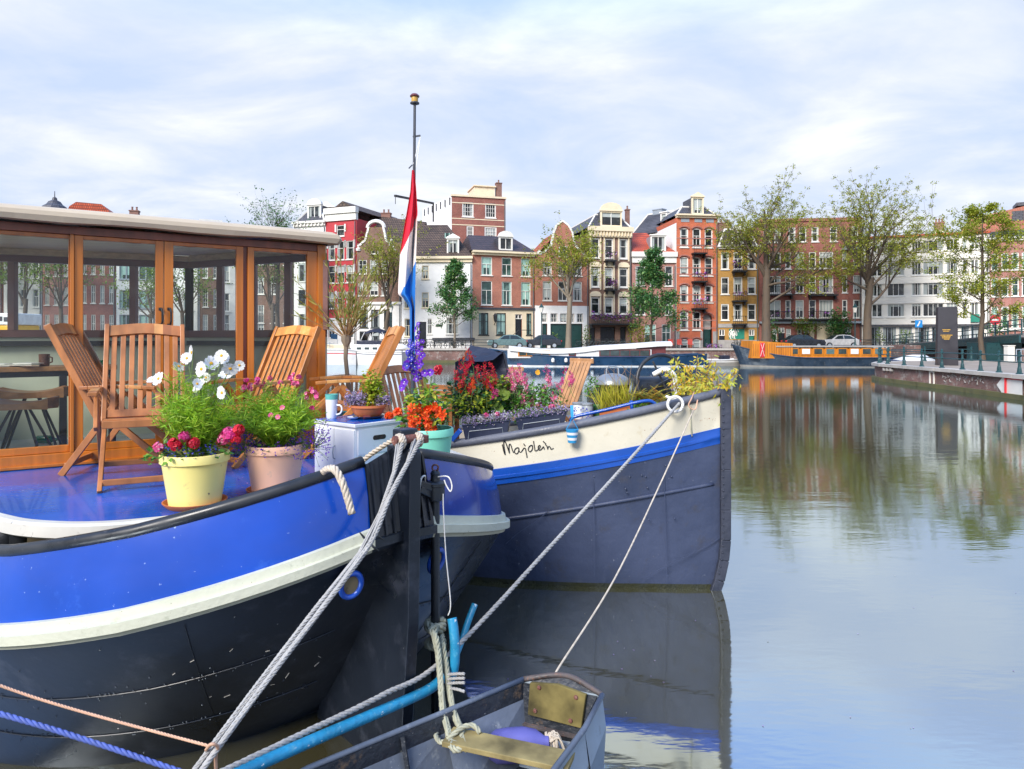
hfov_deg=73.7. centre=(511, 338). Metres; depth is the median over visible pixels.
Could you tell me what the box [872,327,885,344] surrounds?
potted shrub
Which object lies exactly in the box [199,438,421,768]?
mooring rope
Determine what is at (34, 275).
window
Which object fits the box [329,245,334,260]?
window
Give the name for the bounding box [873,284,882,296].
window
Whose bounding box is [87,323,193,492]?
teak chair
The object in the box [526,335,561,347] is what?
parked car
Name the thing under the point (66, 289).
window
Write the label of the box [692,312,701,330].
window
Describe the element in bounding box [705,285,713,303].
window
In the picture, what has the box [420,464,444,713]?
mooring pole
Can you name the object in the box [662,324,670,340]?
window
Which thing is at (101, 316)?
window
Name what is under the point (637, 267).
window
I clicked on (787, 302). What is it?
window
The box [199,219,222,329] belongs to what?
canal house
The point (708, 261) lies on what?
window
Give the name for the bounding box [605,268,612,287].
window
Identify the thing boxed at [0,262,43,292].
street tree
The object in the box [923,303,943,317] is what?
window
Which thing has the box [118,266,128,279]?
window
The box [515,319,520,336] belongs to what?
door
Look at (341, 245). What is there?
window
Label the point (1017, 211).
roof
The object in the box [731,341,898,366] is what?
barge
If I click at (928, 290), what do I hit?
window
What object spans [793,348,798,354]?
window
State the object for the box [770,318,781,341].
round bush
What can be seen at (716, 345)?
flower tub
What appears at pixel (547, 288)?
window
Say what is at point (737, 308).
window
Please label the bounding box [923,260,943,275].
window
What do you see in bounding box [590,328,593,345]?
door
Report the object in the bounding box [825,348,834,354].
window
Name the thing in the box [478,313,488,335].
window
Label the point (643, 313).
window
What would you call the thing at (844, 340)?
parked car
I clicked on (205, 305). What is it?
window
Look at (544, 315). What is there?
window
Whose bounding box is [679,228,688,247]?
window
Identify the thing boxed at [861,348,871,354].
window
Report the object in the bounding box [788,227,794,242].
window
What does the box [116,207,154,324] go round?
canal house
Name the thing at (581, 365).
folding chair
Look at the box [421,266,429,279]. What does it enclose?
window
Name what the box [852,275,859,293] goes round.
window
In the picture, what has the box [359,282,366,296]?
window
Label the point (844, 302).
window
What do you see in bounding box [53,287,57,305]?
window
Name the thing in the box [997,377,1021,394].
mooring sign
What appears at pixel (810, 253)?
window
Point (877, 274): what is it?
window
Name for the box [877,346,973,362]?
quay railing
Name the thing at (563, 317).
window
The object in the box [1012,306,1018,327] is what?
window
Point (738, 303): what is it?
canal house
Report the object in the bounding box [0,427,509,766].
canal barge
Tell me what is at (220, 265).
window
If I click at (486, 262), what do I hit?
window
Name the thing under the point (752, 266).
window
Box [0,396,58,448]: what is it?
slab stool
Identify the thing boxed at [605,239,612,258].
window
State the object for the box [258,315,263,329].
window
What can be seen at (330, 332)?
window
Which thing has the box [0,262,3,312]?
canal house
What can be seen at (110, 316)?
window
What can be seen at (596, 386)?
herb pot
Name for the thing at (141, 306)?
window
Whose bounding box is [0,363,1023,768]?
canal water
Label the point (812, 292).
window
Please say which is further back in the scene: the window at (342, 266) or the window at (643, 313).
the window at (643, 313)
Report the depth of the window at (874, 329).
77.09 m
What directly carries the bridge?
on the canal water
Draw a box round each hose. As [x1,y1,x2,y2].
[234,674,444,768]
[447,617,459,681]
[459,603,477,652]
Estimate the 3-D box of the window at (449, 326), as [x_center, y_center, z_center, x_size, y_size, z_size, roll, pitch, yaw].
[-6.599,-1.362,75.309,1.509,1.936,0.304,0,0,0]
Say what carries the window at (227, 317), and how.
in the canal house at (230, 301)
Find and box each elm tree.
[696,163,870,341]
[805,166,964,347]
[924,201,1023,359]
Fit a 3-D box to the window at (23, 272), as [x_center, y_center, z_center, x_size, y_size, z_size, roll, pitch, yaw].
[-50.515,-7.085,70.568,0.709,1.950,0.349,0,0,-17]
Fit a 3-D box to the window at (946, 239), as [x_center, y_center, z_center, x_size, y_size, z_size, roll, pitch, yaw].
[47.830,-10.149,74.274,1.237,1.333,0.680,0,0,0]
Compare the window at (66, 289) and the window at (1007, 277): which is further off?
the window at (1007, 277)
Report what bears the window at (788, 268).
in the canal house at (786, 309)
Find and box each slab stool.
[0,385,67,448]
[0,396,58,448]
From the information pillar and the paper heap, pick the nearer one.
the paper heap
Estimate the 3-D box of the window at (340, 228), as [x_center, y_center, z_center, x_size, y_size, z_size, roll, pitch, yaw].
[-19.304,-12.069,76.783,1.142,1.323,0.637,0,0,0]
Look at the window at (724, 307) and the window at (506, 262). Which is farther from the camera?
the window at (724, 307)
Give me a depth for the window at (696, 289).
79.81 m
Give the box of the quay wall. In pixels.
[396,348,736,362]
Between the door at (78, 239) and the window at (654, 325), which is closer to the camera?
the door at (78, 239)
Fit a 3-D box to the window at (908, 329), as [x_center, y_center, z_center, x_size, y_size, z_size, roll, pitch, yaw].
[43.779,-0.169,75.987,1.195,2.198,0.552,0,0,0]
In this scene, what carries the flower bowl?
on the deck cabinet at (350, 439)
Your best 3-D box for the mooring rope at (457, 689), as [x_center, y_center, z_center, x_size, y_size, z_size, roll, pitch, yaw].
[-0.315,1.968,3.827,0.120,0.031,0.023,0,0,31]
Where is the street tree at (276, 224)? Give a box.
[227,185,309,326]
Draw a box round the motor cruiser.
[350,329,407,364]
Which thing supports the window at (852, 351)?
in the barge at (761, 354)
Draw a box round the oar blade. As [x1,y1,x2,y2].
[452,428,461,441]
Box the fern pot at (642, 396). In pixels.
[585,385,672,406]
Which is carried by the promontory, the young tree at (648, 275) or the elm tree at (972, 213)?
the elm tree at (972, 213)
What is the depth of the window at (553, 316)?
77.94 m
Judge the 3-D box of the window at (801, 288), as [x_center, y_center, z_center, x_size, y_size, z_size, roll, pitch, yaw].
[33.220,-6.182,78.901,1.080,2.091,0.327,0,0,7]
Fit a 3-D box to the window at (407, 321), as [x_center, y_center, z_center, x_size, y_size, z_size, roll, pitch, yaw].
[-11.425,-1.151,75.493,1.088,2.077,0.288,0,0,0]
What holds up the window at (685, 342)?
in the canal house at (687, 236)
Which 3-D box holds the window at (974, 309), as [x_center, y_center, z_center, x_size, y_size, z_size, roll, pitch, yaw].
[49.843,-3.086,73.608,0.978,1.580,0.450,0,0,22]
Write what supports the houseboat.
on the canal water
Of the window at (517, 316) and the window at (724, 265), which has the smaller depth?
the window at (517, 316)
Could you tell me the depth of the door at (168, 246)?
6.25 m
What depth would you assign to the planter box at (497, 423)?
6.92 m
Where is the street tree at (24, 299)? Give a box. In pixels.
[0,250,83,313]
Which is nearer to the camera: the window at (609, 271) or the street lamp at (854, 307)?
the street lamp at (854, 307)
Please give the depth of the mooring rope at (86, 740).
2.74 m
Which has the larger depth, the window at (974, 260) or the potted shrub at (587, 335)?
the potted shrub at (587, 335)
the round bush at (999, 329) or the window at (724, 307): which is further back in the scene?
the window at (724, 307)
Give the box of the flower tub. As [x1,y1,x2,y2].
[707,343,721,347]
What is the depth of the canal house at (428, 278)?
75.40 m
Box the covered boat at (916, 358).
[884,355,934,360]
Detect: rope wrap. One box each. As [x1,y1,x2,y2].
[394,433,406,448]
[415,431,423,447]
[424,616,445,651]
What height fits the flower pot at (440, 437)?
1.178 m
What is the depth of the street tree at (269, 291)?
70.83 m
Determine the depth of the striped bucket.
6.69 m
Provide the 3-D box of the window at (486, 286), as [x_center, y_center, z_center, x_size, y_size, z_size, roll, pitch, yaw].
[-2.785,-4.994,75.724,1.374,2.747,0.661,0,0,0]
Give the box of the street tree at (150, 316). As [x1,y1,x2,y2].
[100,267,182,322]
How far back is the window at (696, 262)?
79.81 m
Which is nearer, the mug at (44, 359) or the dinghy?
the dinghy
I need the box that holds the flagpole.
[409,93,420,405]
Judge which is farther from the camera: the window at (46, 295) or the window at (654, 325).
the window at (654, 325)
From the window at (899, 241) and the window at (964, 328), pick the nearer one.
the window at (964, 328)
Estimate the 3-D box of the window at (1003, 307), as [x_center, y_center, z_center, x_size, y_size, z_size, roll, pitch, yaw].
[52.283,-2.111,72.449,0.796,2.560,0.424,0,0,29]
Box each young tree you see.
[422,257,480,347]
[621,244,693,341]
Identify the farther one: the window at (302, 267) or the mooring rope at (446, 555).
the window at (302, 267)
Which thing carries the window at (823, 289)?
in the canal house at (786, 309)
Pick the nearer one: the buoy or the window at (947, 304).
the buoy
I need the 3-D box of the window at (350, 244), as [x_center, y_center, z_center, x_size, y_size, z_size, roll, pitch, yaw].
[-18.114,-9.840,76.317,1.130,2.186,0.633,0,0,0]
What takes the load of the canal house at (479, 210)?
on the street
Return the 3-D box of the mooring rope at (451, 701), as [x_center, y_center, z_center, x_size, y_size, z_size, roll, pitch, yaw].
[-0.327,1.938,3.780,0.057,0.376,0.605,0,0,-19]
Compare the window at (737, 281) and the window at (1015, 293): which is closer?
the window at (1015, 293)
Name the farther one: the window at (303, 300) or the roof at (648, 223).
the roof at (648, 223)
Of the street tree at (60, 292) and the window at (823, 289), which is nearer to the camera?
the street tree at (60, 292)
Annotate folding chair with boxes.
[509,367,523,411]
[534,358,593,421]
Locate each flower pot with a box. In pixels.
[138,345,251,511]
[223,372,331,492]
[393,322,453,452]
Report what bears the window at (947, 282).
in the canal house at (906, 299)
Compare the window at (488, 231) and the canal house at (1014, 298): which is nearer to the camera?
the canal house at (1014, 298)
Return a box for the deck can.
[582,403,592,418]
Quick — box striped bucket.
[566,405,578,442]
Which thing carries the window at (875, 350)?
in the barge at (761, 354)
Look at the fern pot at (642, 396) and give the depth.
7.18 m
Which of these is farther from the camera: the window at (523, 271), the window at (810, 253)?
the window at (810, 253)
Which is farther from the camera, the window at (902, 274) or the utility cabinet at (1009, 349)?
the window at (902, 274)
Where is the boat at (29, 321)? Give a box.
[0,313,41,329]
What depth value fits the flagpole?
6.19 m
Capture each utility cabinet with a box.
[1003,345,1015,361]
[1016,349,1023,361]
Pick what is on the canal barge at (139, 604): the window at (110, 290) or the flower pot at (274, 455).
the flower pot at (274, 455)
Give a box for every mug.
[39,354,52,365]
[325,394,342,418]
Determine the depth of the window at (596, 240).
78.66 m
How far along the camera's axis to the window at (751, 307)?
79.59 m
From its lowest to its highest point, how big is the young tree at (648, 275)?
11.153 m
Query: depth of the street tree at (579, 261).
71.46 m
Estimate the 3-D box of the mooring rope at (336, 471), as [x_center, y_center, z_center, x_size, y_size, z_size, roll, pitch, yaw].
[-1.026,0.787,3.688,0.561,0.250,0.084,0,0,41]
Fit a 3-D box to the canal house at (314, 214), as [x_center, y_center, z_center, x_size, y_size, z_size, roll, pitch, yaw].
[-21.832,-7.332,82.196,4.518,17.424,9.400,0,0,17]
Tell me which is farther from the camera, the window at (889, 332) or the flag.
the window at (889, 332)
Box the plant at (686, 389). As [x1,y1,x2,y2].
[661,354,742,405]
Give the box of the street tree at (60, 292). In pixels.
[18,250,114,322]
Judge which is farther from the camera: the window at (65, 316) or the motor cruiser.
the window at (65, 316)
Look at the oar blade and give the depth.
6.91 m
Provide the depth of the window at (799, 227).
78.90 m
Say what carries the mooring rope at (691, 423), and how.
hanging from the lettered barge at (551, 481)
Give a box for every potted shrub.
[581,325,590,345]
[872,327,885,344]
[898,330,911,343]
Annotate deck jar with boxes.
[572,402,583,418]
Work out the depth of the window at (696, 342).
79.83 m
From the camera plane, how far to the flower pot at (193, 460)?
4.19 m
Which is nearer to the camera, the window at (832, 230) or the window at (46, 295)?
the window at (46, 295)
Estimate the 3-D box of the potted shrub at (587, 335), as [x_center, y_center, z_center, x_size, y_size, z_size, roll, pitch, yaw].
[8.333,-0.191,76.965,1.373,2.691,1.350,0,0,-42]
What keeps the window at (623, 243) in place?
in the canal house at (609, 318)
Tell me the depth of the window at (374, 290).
75.97 m
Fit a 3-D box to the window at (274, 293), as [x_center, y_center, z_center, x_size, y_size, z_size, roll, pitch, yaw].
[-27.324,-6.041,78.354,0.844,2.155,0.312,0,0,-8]
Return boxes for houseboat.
[489,341,706,366]
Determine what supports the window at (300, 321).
in the canal house at (314, 214)
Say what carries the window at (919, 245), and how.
in the canal house at (906, 299)
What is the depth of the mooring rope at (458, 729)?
3.60 m
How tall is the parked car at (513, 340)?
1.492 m
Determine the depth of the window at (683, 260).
79.63 m
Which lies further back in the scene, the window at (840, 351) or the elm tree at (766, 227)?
the elm tree at (766, 227)
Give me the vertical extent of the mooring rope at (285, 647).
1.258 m
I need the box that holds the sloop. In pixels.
[327,334,356,364]
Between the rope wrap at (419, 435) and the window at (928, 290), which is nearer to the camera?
the rope wrap at (419, 435)
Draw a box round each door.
[74,235,163,450]
[164,241,242,444]
[420,322,425,347]
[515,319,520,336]
[542,324,545,347]
[550,324,565,347]
[571,324,581,347]
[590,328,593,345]
[600,327,613,344]
[620,327,624,343]
[703,330,709,346]
[778,333,783,342]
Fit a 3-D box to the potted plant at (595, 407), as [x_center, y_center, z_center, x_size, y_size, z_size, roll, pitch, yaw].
[0.964,0.781,7.400,0.282,0.177,0.120,0,0,0]
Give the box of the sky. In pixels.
[0,0,1023,249]
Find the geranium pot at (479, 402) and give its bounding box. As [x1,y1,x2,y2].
[440,348,523,423]
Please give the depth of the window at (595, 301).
78.66 m
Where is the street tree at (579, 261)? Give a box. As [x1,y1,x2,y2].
[518,210,608,347]
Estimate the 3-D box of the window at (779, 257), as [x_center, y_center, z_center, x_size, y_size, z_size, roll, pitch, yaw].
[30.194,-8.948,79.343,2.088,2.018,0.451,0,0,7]
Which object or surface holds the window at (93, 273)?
in the canal house at (99, 305)
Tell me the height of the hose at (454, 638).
0.376 m
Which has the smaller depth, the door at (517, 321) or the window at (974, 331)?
the window at (974, 331)
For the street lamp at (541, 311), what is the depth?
71.34 m
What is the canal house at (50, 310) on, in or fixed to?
on the street
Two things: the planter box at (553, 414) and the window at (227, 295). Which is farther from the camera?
the window at (227, 295)
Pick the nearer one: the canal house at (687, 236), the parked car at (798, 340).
the parked car at (798, 340)
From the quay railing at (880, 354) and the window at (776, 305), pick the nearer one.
the quay railing at (880, 354)
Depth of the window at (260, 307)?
78.21 m
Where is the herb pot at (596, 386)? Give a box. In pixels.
[584,376,657,409]
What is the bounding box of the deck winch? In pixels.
[632,353,688,406]
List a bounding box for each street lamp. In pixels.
[539,303,542,347]
[852,304,857,347]
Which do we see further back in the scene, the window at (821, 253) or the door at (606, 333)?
the door at (606, 333)
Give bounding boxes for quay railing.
[375,339,493,347]
[859,339,934,347]
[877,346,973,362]
[885,347,1023,373]
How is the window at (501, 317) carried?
in the canal house at (503, 295)
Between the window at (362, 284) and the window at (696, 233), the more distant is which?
the window at (696, 233)
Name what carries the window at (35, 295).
in the canal house at (35, 302)
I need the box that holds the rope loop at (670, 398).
[666,395,684,412]
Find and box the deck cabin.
[0,203,341,470]
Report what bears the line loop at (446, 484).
attached to the mooring pole
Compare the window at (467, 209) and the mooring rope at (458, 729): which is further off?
the window at (467, 209)
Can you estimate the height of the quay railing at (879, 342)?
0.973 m
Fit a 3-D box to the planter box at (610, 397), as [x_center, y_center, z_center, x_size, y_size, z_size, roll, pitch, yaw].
[1.064,0.579,7.119,0.603,0.617,0.303,0,0,11]
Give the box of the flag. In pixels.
[398,170,417,353]
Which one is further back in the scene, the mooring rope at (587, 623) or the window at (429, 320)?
the window at (429, 320)
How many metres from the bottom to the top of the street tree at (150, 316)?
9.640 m
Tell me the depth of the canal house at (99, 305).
72.53 m
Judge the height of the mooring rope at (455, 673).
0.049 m
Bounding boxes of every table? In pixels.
[0,364,116,444]
[327,374,361,400]
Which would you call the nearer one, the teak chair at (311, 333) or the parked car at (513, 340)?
the teak chair at (311, 333)
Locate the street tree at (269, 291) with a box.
[227,213,305,329]
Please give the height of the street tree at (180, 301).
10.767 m
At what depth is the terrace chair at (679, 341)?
71.11 m
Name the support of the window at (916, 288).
in the canal house at (906, 299)
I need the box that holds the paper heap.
[0,363,39,366]
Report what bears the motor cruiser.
on the canal water
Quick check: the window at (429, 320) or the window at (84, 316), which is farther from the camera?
the window at (429, 320)
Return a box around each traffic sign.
[915,320,921,341]
[990,315,999,324]
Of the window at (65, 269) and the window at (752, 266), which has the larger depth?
the window at (752, 266)
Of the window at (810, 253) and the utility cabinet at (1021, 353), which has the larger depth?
the window at (810, 253)
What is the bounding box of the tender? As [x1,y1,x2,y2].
[395,344,407,350]
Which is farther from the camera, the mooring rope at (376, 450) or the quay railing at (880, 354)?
the quay railing at (880, 354)
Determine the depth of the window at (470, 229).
90.81 m
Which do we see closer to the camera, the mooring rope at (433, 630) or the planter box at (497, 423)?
the mooring rope at (433, 630)
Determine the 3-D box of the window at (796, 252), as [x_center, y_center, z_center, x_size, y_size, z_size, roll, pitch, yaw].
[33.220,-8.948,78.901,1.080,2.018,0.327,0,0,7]
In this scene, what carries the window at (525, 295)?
in the canal house at (503, 295)
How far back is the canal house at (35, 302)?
70.80 m
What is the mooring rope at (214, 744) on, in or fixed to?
attached to the mooring rope at (414, 446)
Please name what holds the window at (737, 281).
in the canal house at (738, 303)
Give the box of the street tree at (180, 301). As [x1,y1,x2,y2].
[122,255,226,324]
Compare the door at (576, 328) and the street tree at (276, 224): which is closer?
the street tree at (276, 224)
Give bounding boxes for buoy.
[489,726,566,764]
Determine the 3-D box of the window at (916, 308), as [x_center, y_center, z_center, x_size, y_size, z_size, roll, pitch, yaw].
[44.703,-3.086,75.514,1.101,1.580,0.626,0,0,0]
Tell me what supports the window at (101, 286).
in the canal house at (99, 305)
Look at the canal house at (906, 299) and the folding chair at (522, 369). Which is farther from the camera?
the canal house at (906, 299)
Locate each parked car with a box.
[487,334,526,347]
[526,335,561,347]
[781,334,825,347]
[821,335,860,347]
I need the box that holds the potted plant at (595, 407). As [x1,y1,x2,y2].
[593,403,609,416]
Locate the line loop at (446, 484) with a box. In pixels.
[438,475,452,491]
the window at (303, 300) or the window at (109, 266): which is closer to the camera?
the window at (109, 266)
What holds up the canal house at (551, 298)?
on the street
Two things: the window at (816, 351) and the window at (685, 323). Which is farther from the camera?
the window at (685, 323)
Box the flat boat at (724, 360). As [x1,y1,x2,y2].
[707,355,739,365]
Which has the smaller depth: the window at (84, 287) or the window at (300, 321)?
the window at (84, 287)
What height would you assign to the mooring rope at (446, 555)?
0.710 m
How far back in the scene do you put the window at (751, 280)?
79.59 m
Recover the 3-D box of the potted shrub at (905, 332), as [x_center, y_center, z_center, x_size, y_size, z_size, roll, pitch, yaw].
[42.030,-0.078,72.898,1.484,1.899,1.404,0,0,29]
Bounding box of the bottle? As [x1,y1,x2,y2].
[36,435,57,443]
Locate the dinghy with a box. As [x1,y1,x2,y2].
[301,672,605,768]
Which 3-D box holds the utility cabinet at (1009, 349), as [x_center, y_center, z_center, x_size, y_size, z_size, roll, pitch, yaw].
[32.375,0.970,44.458,0.520,1.060,0.470,0,0,0]
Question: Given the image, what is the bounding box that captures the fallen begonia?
[384,407,402,418]
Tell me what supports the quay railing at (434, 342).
on the street
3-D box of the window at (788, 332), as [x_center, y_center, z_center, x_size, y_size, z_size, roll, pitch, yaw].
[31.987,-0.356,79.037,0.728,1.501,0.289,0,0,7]
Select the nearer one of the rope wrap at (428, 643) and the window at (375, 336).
the rope wrap at (428, 643)
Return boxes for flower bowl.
[343,368,389,418]
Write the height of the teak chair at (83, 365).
1.188 m
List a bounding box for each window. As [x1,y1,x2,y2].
[0,230,69,456]
[0,254,193,336]
[18,263,24,278]
[18,289,22,307]
[31,263,39,279]
[31,289,39,307]
[44,287,49,305]
[45,315,48,324]
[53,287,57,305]
[54,315,58,324]
[63,287,67,305]
[64,264,67,276]
[64,315,67,323]
[83,285,86,303]
[83,315,85,329]
[90,265,95,274]
[90,285,95,303]
[91,315,94,329]
[99,285,104,303]
[100,315,103,329]
[108,286,112,303]
[109,266,112,275]
[109,315,112,324]
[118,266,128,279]
[118,290,128,308]
[119,315,128,324]
[139,267,151,280]
[139,291,150,308]
[139,315,147,322]
[188,253,328,336]
[202,268,207,278]
[202,289,208,307]
[203,315,207,329]
[213,289,215,307]
[214,315,215,329]
[225,266,230,282]
[225,293,230,311]
[225,315,229,329]
[247,247,316,437]
[258,276,264,294]
[258,305,264,323]
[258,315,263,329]
[271,276,275,294]
[297,289,305,306]
[298,262,305,282]
[298,314,305,325]
[327,323,334,338]
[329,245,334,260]
[329,266,334,283]
[329,292,334,308]
[336,265,344,283]
[337,225,344,236]
[337,241,344,260]
[345,240,353,259]
[346,265,353,282]
[359,260,366,274]
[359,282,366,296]
[360,310,367,327]
[370,260,377,271]
[370,282,377,295]
[371,310,378,327]
[371,333,378,339]
[384,311,391,326]
[405,319,409,336]
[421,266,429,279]
[421,292,428,308]
[427,319,432,334]
[445,317,458,334]
[462,202,473,217]
[467,226,473,235]
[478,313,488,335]
[481,257,492,275]
[481,281,492,305]
[484,227,496,235]
[485,203,496,218]
[496,313,505,335]
[501,257,512,276]
[501,281,512,305]
[515,314,521,318]
[518,352,549,355]
[520,258,530,276]
[520,282,529,305]
[526,313,531,335]
[542,262,552,275]
[542,281,551,300]
[542,313,546,321]
[550,313,556,321]
[558,281,567,301]
[560,313,566,321]
[572,282,582,301]
[574,263,582,276]
[577,314,582,322]
[591,238,600,258]
[591,268,599,287]
[591,297,599,314]
[599,350,649,355]
[604,297,612,314]
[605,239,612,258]
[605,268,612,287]
[619,239,627,259]
[619,268,627,287]
[619,298,627,314]
[635,266,644,286]
[636,299,645,315]
[644,324,655,341]
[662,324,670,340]
[664,266,673,286]
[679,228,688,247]
[679,257,687,275]
[679,285,687,302]
[679,312,688,330]
[680,339,687,347]
[692,228,700,247]
[692,257,700,276]
[692,285,700,302]
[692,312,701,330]
[692,339,699,347]
[704,229,713,248]
[705,257,713,276]
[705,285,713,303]
[719,329,724,335]
[720,252,729,269]
[720,277,729,294]
[720,304,729,320]
[733,253,742,269]
[733,277,741,294]
[733,304,742,320]
[747,253,756,269]
[747,277,756,294]
[747,304,756,320]
[749,329,753,335]
[769,253,780,269]
[770,276,781,293]
[770,300,781,318]
[785,252,791,269]
[785,276,791,293]
[785,300,791,318]
[786,329,790,336]
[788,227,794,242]
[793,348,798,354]
[795,276,804,293]
[795,300,803,318]
[796,252,803,269]
[799,227,805,242]
[801,348,810,354]
[808,252,815,269]
[808,276,816,293]
[808,300,816,318]
[811,228,818,242]
[813,348,822,354]
[818,300,832,318]
[819,252,832,268]
[819,275,833,293]
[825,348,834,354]
[829,227,837,241]
[837,348,847,354]
[842,275,847,293]
[842,300,847,318]
[849,348,859,354]
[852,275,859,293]
[853,300,859,318]
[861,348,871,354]
[872,263,882,276]
[872,304,882,317]
[872,327,879,344]
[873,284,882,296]
[873,348,883,354]
[883,327,895,344]
[886,284,905,296]
[886,304,905,317]
[887,241,904,253]
[887,262,905,276]
[899,327,911,343]
[911,241,921,251]
[911,261,922,275]
[911,283,921,296]
[911,303,922,317]
[915,327,928,341]
[922,283,943,296]
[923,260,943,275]
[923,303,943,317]
[924,240,943,251]
[932,327,935,340]
[945,260,957,274]
[946,239,958,250]
[946,282,957,294]
[946,303,957,307]
[961,303,968,316]
[961,327,968,338]
[962,239,967,250]
[969,259,979,274]
[969,302,978,316]
[971,327,978,337]
[990,278,997,297]
[991,307,997,326]
[1001,253,1008,270]
[1001,277,1009,296]
[1001,306,1008,325]
[1011,252,1018,270]
[1011,277,1019,296]
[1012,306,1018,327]
[1021,277,1023,296]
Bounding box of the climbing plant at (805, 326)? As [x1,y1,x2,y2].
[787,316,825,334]
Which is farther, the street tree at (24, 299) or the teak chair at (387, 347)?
the street tree at (24, 299)
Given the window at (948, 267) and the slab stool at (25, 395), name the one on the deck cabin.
the slab stool at (25, 395)
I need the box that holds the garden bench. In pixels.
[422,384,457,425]
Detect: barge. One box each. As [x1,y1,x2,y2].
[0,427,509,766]
[450,388,730,590]
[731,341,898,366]
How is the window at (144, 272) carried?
in the canal house at (122, 318)
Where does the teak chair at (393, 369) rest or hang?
on the lettered barge at (551, 481)
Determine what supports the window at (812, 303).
in the canal house at (786, 309)
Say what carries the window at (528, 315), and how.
in the canal house at (503, 295)
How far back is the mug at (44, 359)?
6.43 m
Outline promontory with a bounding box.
[871,361,1023,400]
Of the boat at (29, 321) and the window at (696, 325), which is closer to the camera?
the boat at (29, 321)
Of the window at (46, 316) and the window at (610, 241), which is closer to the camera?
the window at (46, 316)
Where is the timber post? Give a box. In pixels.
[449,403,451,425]
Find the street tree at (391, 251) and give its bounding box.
[344,214,450,333]
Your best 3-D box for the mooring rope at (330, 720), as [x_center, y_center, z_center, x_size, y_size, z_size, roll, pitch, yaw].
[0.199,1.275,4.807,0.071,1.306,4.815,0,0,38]
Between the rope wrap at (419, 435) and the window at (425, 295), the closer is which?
the rope wrap at (419, 435)
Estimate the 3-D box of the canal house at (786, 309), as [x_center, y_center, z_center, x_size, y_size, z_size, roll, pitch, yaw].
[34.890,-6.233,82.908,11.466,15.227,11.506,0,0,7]
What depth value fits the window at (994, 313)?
72.91 m
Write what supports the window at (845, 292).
in the canal house at (786, 309)
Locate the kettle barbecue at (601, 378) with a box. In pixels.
[594,365,630,406]
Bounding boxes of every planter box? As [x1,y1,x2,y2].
[461,410,511,439]
[514,400,569,429]
[586,365,642,414]
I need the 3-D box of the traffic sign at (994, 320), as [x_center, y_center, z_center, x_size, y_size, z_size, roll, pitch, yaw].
[39.573,-0.427,55.969,0.840,3.014,0.139,0,0,0]
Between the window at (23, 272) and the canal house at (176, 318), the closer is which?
the window at (23, 272)
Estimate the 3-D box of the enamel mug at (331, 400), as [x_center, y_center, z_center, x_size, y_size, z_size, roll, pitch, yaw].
[-1.398,0.531,5.356,0.132,0.190,0.100,0,0,-19]
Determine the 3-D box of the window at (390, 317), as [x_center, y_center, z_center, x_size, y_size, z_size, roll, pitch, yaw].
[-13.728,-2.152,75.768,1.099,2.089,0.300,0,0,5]
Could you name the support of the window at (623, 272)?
in the canal house at (609, 318)
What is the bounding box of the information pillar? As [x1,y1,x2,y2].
[935,307,957,365]
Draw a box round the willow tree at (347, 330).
[291,247,396,415]
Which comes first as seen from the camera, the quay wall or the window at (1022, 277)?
the quay wall
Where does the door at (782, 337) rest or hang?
in the canal house at (786, 309)
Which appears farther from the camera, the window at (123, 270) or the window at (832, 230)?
the window at (832, 230)
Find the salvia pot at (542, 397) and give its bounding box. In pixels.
[499,363,573,423]
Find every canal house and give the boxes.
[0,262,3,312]
[4,191,66,329]
[43,202,112,329]
[83,251,115,329]
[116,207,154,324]
[173,255,199,329]
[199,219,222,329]
[225,266,234,329]
[258,263,293,329]
[291,198,336,325]
[323,201,397,347]
[356,209,426,343]
[394,195,474,347]
[422,180,506,242]
[463,231,535,347]
[533,220,588,347]
[571,202,637,345]
[631,233,677,347]
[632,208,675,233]
[648,192,719,347]
[717,219,758,347]
[750,217,861,347]
[861,219,990,347]
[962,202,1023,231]
[989,230,1023,335]
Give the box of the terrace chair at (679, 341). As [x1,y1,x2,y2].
[677,339,682,347]
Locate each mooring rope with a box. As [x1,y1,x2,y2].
[0,684,207,746]
[0,711,180,768]
[192,436,403,768]
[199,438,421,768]
[204,742,218,768]
[220,402,680,768]
[320,464,355,515]
[363,438,391,460]
[428,624,462,752]
[433,722,481,744]
[439,633,466,752]
[443,494,450,615]
[447,672,464,675]
[447,676,464,680]
[447,681,464,684]
[450,686,464,692]
[555,410,693,671]
[688,391,697,409]
[690,406,692,436]
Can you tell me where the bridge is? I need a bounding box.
[888,319,1023,360]
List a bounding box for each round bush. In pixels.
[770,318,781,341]
[824,306,853,336]
[984,319,1015,335]
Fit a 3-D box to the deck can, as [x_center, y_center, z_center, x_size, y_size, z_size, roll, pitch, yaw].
[0.807,0.776,7.300,0.128,0.180,0.128,0,0,0]
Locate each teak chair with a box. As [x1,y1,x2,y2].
[43,323,172,475]
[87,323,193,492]
[204,325,321,468]
[303,325,405,458]
[381,365,458,432]
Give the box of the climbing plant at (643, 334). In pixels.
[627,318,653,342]
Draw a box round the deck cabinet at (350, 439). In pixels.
[314,414,401,471]
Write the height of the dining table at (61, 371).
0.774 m
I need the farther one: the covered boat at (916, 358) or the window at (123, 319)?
the window at (123, 319)

